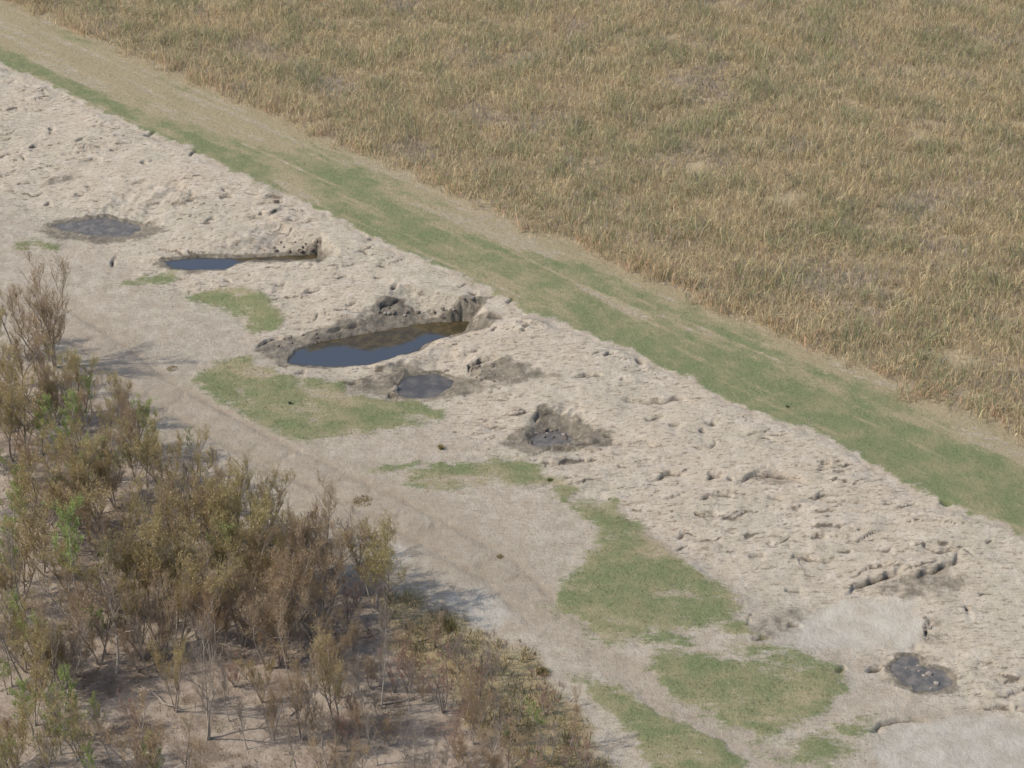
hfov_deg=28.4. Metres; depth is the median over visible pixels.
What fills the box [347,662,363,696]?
bare sapling
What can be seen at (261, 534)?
feathery sapling
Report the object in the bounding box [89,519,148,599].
feathery sapling
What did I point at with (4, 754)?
feathery sapling
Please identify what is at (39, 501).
bare sapling
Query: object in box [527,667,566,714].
reddish shrub
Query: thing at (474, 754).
russet shrub
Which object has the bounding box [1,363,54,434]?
russet shrub
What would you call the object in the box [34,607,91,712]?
bare sapling
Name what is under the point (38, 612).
russet shrub
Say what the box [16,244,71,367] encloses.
russet shrub
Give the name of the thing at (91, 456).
green sapling
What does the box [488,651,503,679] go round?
bare sapling
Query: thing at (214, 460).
bare sapling
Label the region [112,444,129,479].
green sapling
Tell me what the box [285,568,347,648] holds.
russet shrub
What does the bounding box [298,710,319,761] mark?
bare sapling
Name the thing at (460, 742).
russet shrub
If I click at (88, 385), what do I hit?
green sapling
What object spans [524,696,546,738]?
green sapling
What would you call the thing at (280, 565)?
russet shrub
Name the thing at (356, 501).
grass tussock
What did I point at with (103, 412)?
feathery sapling
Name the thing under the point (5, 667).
green sapling
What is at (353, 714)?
russet shrub
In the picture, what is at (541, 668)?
grass tussock
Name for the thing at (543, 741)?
bare sapling
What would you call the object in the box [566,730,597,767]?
reddish shrub
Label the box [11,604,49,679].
green sapling
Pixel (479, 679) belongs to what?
reddish shrub
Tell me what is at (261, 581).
feathery sapling
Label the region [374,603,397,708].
bare sapling
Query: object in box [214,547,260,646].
russet shrub
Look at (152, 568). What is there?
feathery sapling
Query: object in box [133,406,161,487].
feathery sapling
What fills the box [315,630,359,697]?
russet shrub
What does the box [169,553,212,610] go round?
russet shrub
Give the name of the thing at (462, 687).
reddish shrub
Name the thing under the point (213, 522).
feathery sapling
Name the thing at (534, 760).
reddish shrub
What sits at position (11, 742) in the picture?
green sapling
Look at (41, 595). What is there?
bare sapling
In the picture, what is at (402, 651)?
reddish shrub
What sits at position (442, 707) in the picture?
reddish shrub
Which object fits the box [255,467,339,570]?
russet shrub
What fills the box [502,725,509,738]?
green sapling
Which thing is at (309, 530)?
russet shrub
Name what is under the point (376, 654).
bare sapling
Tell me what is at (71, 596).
russet shrub
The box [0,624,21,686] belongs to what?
bare sapling
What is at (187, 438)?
green sapling
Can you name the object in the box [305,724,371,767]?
russet shrub
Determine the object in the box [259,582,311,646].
bare sapling
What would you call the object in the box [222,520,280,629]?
russet shrub
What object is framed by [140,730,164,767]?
green sapling
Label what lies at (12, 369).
feathery sapling
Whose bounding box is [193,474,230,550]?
feathery sapling
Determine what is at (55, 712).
bare sapling
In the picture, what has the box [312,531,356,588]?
russet shrub
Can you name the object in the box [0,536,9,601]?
russet shrub
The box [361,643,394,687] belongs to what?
russet shrub
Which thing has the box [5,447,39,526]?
feathery sapling
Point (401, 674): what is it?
reddish shrub
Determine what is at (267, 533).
feathery sapling
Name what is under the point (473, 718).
russet shrub
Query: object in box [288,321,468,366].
pond water
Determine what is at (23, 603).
feathery sapling
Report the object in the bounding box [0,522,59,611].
feathery sapling
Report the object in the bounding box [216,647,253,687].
reddish shrub
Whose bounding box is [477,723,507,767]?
russet shrub
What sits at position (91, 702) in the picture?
green sapling
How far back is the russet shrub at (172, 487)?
68.62 m
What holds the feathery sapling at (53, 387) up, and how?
on the ground at (816, 540)
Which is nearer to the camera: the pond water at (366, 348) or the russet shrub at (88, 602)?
the russet shrub at (88, 602)
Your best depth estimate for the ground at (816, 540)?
74.97 m
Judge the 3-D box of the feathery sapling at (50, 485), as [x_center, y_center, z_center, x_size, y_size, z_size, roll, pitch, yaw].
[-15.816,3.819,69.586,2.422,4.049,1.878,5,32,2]
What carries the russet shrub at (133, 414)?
on the ground at (816, 540)
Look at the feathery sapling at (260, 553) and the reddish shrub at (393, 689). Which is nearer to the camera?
the reddish shrub at (393, 689)
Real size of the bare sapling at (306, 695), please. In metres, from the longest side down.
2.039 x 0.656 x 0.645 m
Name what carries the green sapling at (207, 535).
on the ground at (816, 540)
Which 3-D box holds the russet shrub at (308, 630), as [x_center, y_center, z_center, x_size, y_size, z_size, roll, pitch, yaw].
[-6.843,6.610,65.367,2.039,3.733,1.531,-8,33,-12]
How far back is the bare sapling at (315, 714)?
61.44 m
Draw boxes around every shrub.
[0,280,35,352]
[0,316,46,386]
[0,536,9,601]
[0,695,28,767]
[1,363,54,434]
[9,429,42,478]
[11,318,56,379]
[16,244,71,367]
[22,592,98,688]
[30,553,122,665]
[34,362,78,424]
[48,441,79,544]
[51,626,96,676]
[59,564,93,633]
[63,364,103,443]
[79,494,133,571]
[82,419,128,508]
[82,685,171,767]
[97,570,160,656]
[101,374,140,467]
[110,389,165,450]
[112,621,148,672]
[116,688,143,733]
[125,569,178,658]
[147,470,194,553]
[154,546,207,645]
[156,704,210,767]
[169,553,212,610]
[171,535,227,665]
[179,579,203,639]
[184,450,236,540]
[208,590,234,642]
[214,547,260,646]
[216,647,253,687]
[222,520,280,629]
[232,581,313,670]
[235,569,294,658]
[250,675,293,740]
[254,544,290,643]
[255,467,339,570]
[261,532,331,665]
[262,513,318,620]
[262,554,315,632]
[266,507,286,547]
[270,540,325,635]
[273,596,321,739]
[279,494,333,580]
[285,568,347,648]
[286,505,372,590]
[289,693,329,740]
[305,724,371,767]
[307,517,353,622]
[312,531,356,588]
[315,612,351,681]
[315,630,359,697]
[329,710,345,736]
[331,707,362,750]
[333,604,362,650]
[339,580,358,622]
[339,691,357,717]
[340,686,367,736]
[341,566,363,607]
[353,698,404,746]
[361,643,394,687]
[379,649,401,692]
[390,629,413,668]
[391,652,419,692]
[394,619,415,647]
[398,649,415,675]
[411,666,430,690]
[414,676,428,700]
[416,609,444,647]
[422,635,456,712]
[437,721,459,756]
[448,708,462,733]
[449,725,468,762]
[453,675,474,708]
[454,656,490,694]
[455,691,483,720]
[455,742,464,766]
[459,661,501,744]
[460,728,489,767]
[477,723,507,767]
[486,712,529,767]
[492,691,508,714]
[519,730,546,767]
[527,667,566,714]
[558,742,574,767]
[562,685,582,748]
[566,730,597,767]
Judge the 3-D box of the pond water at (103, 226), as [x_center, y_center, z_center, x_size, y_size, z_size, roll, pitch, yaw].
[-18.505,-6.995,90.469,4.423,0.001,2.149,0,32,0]
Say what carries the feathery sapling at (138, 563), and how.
on the ground at (816, 540)
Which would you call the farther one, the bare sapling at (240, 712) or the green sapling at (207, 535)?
the green sapling at (207, 535)
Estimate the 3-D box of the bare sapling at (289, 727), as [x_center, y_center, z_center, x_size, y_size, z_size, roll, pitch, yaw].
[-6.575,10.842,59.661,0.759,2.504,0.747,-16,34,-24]
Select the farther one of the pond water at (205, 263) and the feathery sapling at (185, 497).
the pond water at (205, 263)
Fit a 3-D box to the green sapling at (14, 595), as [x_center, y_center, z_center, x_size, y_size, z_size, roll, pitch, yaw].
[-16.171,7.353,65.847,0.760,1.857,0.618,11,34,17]
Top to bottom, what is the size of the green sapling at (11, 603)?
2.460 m
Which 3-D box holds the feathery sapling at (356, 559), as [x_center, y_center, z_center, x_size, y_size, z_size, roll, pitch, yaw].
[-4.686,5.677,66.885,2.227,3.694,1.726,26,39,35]
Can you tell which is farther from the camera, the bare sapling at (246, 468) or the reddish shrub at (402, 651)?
the bare sapling at (246, 468)
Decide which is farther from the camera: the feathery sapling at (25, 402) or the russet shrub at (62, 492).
the feathery sapling at (25, 402)
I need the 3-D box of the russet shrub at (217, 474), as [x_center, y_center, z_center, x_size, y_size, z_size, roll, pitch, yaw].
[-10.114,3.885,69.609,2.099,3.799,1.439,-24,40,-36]
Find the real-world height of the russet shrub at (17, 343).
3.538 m
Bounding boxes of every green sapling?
[0,448,9,481]
[0,463,32,520]
[0,517,15,586]
[0,536,23,588]
[0,585,22,632]
[0,658,17,694]
[0,731,17,767]
[2,513,25,556]
[4,599,32,654]
[5,484,30,532]
[8,675,38,736]
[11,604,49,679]
[21,391,62,454]
[35,681,62,754]
[38,709,90,761]
[41,333,52,362]
[41,493,85,607]
[44,474,65,518]
[47,388,90,457]
[47,424,63,467]
[48,663,89,726]
[63,432,105,503]
[76,739,97,767]
[80,603,112,654]
[81,372,96,417]
[86,691,104,743]
[99,539,115,572]
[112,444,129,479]
[130,392,157,446]
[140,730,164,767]
[182,427,193,459]
[203,515,239,594]
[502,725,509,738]
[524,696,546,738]
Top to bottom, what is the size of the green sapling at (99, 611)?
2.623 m
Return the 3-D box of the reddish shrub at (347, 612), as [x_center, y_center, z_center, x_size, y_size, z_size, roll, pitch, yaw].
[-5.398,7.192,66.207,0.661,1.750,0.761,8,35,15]
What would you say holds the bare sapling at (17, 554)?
on the ground at (816, 540)
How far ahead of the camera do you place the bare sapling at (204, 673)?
60.02 m
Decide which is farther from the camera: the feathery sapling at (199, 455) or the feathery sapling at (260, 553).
the feathery sapling at (199, 455)
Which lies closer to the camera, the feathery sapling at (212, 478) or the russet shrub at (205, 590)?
the russet shrub at (205, 590)
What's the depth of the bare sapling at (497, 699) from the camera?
61.80 m
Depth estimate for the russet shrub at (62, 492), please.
69.10 m
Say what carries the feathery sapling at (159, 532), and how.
on the ground at (816, 540)
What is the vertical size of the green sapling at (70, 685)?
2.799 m
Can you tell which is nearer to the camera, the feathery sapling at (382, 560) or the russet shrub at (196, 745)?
the russet shrub at (196, 745)
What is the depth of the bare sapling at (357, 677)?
60.61 m
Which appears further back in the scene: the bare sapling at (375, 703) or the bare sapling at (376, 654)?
the bare sapling at (376, 654)
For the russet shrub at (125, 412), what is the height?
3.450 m
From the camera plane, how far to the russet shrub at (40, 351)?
78.22 m
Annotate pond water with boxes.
[53,217,140,236]
[164,254,317,269]
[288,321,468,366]
[398,374,453,397]
[530,431,573,447]
[890,656,952,692]
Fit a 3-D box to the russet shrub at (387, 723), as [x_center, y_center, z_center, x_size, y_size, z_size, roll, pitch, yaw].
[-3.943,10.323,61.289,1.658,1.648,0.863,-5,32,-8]
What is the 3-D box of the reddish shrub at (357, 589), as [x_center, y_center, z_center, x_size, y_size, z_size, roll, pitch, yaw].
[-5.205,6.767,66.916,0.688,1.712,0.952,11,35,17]
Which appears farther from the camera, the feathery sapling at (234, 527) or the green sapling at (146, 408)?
the green sapling at (146, 408)
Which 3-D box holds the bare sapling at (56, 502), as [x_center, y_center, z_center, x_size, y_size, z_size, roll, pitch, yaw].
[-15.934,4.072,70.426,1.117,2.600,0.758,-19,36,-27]
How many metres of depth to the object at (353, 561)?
66.85 m
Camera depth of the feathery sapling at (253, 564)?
67.31 m
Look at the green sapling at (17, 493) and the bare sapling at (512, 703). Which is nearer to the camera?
the bare sapling at (512, 703)
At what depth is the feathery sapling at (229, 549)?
66.02 m
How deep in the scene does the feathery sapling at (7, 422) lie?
73.77 m
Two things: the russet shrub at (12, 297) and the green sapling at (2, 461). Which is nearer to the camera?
the green sapling at (2, 461)
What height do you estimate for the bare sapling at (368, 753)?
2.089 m
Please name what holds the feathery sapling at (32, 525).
on the ground at (816, 540)
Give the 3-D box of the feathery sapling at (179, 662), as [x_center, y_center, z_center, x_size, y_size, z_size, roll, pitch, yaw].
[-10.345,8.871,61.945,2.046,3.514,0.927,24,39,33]
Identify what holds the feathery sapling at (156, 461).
on the ground at (816, 540)
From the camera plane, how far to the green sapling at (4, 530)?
67.63 m
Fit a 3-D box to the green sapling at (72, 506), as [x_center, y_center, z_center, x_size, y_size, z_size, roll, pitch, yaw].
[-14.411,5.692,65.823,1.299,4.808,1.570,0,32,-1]
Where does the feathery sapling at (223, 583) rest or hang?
on the ground at (816, 540)
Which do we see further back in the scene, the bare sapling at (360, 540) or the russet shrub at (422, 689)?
the bare sapling at (360, 540)
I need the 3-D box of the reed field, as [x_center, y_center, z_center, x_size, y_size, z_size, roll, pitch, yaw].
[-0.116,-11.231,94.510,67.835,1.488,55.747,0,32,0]
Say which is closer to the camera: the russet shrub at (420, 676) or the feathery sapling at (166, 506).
the russet shrub at (420, 676)
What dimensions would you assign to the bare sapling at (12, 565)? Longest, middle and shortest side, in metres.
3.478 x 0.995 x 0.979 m
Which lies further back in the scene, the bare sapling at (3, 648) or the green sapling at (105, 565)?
the green sapling at (105, 565)
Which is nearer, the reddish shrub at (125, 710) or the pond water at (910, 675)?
the reddish shrub at (125, 710)
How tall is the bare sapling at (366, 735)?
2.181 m
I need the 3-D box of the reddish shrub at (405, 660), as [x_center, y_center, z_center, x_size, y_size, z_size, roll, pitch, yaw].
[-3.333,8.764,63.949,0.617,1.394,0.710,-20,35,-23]
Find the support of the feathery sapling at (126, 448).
on the ground at (816, 540)
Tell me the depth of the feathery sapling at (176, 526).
68.39 m
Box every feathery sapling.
[0,306,8,336]
[0,338,22,433]
[0,359,22,443]
[0,379,27,460]
[0,482,64,574]
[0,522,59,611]
[0,578,11,614]
[0,586,38,672]
[0,704,31,767]
[2,362,44,455]
[3,618,69,696]
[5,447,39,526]
[8,687,66,767]
[11,443,86,534]
[13,627,53,726]
[21,616,66,695]
[30,527,81,596]
[32,410,66,483]
[37,370,60,418]
[38,445,115,525]
[38,680,95,767]
[43,350,82,395]
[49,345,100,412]
[54,414,85,478]
[57,476,120,555]
[58,387,85,424]
[58,548,133,611]
[60,437,97,539]
[65,430,101,529]
[75,423,115,501]
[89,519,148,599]
[96,396,118,440]
[98,367,133,426]
[110,412,161,481]
[112,531,166,620]
[115,468,147,547]
[116,581,146,643]
[121,523,155,586]
[122,430,186,504]
[129,535,170,617]
[131,511,203,606]
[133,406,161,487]
[136,487,177,592]
[145,476,181,534]
[145,635,191,712]
[149,499,184,551]
[167,465,208,532]
[168,464,234,568]
[181,540,245,634]
[183,419,216,484]
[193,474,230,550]
[197,506,242,587]
[206,486,278,580]
[214,450,252,555]
[215,508,243,563]
[219,529,264,605]
[232,462,296,547]
[232,524,287,595]
[232,655,276,701]
[242,528,274,584]
[244,507,289,579]
[245,514,266,554]
[252,556,283,598]
[270,510,314,574]
[280,561,313,603]
[299,618,348,726]
[340,513,399,608]
[357,506,412,617]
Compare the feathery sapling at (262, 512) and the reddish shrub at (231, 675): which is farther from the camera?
the feathery sapling at (262, 512)
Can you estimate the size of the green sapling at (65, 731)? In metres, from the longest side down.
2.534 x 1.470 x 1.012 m
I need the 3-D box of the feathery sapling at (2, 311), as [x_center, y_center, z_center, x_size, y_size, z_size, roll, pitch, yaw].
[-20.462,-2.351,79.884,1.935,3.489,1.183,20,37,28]
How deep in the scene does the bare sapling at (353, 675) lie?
62.57 m
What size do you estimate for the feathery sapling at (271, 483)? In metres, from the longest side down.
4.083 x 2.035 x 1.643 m
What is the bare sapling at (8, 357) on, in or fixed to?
on the ground at (816, 540)
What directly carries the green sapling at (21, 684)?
on the ground at (816, 540)
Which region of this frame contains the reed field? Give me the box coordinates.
[2,0,1023,443]
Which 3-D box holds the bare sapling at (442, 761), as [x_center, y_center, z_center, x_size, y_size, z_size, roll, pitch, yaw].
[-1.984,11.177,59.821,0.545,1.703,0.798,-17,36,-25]
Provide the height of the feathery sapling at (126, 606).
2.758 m
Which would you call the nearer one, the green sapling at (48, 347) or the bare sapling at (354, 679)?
the bare sapling at (354, 679)
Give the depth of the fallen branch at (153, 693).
63.45 m
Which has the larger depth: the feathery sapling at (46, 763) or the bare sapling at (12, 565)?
the bare sapling at (12, 565)
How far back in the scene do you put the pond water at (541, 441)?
75.89 m
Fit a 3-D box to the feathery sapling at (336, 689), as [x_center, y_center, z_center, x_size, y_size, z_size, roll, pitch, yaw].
[-5.537,8.953,61.111,2.035,4.256,1.299,40,50,46]
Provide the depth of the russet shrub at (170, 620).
64.14 m
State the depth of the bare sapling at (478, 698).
62.20 m
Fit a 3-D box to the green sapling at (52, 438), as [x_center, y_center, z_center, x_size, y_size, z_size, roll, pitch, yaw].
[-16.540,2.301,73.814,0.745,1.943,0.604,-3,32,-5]
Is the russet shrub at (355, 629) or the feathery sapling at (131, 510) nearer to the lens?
the russet shrub at (355, 629)
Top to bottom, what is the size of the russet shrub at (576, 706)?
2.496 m
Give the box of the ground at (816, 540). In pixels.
[0,0,1023,767]
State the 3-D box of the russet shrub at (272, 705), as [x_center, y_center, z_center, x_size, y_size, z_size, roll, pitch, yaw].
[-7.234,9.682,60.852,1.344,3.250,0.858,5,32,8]
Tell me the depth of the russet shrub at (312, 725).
61.33 m
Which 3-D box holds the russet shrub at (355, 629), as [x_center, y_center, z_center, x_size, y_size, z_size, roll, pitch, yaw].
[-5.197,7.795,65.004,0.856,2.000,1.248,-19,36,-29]
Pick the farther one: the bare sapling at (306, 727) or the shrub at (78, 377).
the shrub at (78, 377)
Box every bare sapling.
[0,284,11,343]
[0,339,15,385]
[0,525,26,619]
[0,532,26,581]
[0,590,33,695]
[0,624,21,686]
[15,487,51,556]
[30,677,64,767]
[31,587,49,645]
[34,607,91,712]
[41,469,60,531]
[83,703,112,761]
[87,514,108,572]
[87,535,121,601]
[89,564,137,673]
[124,614,149,677]
[153,538,186,623]
[175,458,200,516]
[176,448,194,519]
[186,590,234,740]
[205,444,222,481]
[214,664,230,720]
[232,695,247,749]
[243,454,256,528]
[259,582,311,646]
[278,717,301,767]
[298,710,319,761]
[299,681,318,722]
[307,697,324,732]
[307,704,331,765]
[312,745,339,767]
[314,617,331,667]
[326,708,347,750]
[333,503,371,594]
[342,727,372,767]
[344,662,361,698]
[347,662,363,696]
[349,651,371,744]
[350,515,370,584]
[360,711,379,765]
[364,651,385,676]
[368,573,394,631]
[371,693,382,722]
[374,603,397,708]
[395,605,411,630]
[398,720,423,758]
[399,716,440,767]
[400,658,416,714]
[434,743,449,767]
[443,630,470,670]
[449,638,461,677]
[465,650,473,680]
[469,645,498,689]
[474,682,488,719]
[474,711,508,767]
[479,624,510,674]
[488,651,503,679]
[488,691,503,723]
[492,717,506,747]
[508,693,522,729]
[533,721,562,762]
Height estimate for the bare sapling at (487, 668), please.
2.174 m
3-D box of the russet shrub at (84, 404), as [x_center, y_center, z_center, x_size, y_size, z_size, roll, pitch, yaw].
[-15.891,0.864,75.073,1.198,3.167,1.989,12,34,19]
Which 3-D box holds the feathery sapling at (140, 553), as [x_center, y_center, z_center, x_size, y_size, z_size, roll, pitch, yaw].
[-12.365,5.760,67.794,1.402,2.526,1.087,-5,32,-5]
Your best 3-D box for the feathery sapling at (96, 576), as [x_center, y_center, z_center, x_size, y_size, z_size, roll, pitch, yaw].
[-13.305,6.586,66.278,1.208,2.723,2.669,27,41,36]
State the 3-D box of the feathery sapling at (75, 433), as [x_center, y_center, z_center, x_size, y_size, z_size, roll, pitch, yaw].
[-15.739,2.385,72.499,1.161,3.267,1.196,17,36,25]
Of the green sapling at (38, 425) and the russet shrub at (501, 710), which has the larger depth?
the green sapling at (38, 425)
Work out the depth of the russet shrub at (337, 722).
61.80 m
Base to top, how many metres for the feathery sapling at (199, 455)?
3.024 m
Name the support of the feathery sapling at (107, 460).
on the ground at (816, 540)
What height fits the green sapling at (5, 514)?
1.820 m
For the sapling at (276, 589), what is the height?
4.403 m
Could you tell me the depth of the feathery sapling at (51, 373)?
77.61 m
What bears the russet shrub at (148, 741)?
on the ground at (816, 540)
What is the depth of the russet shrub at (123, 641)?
63.71 m
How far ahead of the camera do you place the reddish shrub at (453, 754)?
60.98 m
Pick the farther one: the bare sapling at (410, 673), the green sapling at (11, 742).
the bare sapling at (410, 673)
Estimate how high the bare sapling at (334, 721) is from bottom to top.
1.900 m
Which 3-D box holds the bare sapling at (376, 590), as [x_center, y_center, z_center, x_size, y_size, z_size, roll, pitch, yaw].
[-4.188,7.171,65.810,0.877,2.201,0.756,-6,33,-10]
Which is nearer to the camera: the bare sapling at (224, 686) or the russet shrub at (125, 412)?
the bare sapling at (224, 686)
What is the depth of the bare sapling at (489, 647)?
63.83 m
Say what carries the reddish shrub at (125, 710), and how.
on the ground at (816, 540)
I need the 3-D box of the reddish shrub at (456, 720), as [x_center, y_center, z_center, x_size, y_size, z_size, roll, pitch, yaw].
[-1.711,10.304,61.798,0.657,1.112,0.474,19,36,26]
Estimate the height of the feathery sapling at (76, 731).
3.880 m
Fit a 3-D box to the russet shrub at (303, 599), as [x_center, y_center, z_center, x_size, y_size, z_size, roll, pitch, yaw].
[-7.494,7.632,63.542,2.614,3.926,1.624,-10,33,-16]
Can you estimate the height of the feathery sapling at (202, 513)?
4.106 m
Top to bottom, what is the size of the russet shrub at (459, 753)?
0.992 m
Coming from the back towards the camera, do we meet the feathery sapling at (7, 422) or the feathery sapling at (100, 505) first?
the feathery sapling at (7, 422)
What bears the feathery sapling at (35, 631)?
on the ground at (816, 540)
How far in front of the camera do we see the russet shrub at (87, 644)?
63.53 m
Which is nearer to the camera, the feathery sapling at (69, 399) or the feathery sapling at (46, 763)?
the feathery sapling at (46, 763)
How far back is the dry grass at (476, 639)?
64.13 m
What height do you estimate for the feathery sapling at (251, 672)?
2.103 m
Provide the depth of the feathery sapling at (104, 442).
71.40 m
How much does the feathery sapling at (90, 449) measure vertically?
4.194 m
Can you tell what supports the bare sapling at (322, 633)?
on the ground at (816, 540)
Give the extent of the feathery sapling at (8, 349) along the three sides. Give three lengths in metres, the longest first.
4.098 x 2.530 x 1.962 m
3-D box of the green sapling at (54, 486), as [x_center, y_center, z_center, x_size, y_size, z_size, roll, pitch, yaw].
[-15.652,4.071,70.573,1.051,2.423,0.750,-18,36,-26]
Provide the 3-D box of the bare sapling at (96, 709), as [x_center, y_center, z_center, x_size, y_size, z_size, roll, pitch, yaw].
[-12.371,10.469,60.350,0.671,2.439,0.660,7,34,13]
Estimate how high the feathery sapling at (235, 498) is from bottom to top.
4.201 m
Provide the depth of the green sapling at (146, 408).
73.47 m
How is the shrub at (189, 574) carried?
on the ground at (816, 540)
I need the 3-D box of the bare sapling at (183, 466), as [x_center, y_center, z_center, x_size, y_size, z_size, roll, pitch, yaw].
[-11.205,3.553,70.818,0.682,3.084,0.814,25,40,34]
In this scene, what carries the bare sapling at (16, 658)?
on the ground at (816, 540)
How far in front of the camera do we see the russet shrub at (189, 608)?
65.00 m
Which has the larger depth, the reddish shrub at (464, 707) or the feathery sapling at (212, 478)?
the feathery sapling at (212, 478)
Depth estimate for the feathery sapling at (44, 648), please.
61.53 m
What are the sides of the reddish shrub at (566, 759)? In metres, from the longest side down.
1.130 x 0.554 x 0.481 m
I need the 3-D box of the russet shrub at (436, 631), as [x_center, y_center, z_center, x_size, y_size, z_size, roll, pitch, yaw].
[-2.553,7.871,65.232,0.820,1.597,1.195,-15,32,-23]
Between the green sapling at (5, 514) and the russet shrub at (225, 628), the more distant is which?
the green sapling at (5, 514)
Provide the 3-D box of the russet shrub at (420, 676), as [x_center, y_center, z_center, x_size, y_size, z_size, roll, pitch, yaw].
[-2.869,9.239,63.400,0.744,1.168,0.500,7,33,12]
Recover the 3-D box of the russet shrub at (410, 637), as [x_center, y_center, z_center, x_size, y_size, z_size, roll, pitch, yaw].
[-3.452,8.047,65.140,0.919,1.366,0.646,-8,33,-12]
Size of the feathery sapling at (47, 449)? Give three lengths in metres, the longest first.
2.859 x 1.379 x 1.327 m
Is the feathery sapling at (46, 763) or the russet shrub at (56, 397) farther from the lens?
the russet shrub at (56, 397)
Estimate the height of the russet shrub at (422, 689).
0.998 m
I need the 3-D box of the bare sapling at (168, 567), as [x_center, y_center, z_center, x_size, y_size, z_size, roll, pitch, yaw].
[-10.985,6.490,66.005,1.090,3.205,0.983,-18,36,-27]
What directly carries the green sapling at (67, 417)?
on the ground at (816, 540)
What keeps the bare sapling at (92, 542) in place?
on the ground at (816, 540)
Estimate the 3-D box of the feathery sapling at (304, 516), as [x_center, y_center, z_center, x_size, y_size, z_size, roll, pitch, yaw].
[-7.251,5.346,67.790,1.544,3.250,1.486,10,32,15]
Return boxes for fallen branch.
[140,685,180,707]
[377,694,420,704]
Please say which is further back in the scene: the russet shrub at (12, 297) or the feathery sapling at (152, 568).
the russet shrub at (12, 297)
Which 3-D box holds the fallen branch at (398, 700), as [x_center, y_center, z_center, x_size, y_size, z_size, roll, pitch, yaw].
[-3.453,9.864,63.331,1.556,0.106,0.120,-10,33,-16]
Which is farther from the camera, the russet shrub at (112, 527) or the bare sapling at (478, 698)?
the russet shrub at (112, 527)
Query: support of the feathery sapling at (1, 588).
on the ground at (816, 540)
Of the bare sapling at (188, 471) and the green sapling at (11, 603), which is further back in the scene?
the bare sapling at (188, 471)
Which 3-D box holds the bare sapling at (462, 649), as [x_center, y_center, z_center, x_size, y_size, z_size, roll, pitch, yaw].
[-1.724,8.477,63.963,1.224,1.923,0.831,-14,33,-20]
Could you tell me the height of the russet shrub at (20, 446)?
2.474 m
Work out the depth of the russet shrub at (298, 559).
66.07 m
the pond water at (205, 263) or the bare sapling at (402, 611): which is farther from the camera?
the pond water at (205, 263)
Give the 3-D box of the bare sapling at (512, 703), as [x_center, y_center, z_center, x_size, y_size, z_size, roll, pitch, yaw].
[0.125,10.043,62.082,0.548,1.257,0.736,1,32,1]
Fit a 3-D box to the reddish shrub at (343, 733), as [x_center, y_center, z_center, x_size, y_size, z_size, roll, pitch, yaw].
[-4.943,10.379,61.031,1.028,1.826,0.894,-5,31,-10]
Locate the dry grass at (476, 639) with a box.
[0,353,620,767]
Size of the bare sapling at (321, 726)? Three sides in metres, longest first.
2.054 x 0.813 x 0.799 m
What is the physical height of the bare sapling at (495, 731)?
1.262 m
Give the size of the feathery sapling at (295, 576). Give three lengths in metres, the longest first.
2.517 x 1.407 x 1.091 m
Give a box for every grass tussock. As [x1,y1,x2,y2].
[353,495,371,506]
[433,615,456,633]
[536,665,548,676]
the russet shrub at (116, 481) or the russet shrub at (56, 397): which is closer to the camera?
the russet shrub at (116, 481)
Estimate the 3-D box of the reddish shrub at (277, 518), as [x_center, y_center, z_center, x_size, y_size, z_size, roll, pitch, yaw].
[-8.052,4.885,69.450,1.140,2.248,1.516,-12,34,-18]
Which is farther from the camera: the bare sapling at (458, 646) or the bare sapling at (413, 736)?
the bare sapling at (458, 646)
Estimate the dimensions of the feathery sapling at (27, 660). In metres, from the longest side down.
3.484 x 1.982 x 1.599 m
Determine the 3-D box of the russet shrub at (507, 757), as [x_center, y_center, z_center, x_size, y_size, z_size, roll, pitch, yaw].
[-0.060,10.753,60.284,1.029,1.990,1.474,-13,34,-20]
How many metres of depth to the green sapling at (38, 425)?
73.79 m
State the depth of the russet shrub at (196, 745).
59.04 m
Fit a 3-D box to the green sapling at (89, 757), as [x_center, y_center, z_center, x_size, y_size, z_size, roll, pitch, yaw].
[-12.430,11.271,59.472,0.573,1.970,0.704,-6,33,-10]
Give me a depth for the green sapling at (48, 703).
60.26 m
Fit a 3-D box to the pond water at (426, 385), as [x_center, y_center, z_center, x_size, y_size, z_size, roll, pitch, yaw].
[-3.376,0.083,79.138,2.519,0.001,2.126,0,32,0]
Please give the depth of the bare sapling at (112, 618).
63.62 m
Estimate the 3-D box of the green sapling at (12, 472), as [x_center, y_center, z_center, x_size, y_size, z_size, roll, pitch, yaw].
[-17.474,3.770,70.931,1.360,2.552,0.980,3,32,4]
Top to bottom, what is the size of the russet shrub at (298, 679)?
4.831 m
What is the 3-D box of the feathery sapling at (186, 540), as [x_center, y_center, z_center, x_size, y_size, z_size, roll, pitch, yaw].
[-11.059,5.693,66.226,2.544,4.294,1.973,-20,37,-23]
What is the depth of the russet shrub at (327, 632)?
63.35 m
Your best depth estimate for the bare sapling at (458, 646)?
63.92 m
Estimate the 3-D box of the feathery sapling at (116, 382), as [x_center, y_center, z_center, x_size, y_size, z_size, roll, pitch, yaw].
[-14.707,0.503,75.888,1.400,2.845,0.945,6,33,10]
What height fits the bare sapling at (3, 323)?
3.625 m
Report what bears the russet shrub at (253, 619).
on the ground at (816, 540)
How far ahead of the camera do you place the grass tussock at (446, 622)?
66.36 m
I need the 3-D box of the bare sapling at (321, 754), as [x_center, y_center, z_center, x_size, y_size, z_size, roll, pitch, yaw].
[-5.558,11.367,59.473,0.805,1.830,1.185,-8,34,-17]
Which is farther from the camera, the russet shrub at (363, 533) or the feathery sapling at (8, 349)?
the feathery sapling at (8, 349)
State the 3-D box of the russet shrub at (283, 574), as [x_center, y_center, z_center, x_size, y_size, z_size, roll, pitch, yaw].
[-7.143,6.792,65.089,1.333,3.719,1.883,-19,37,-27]

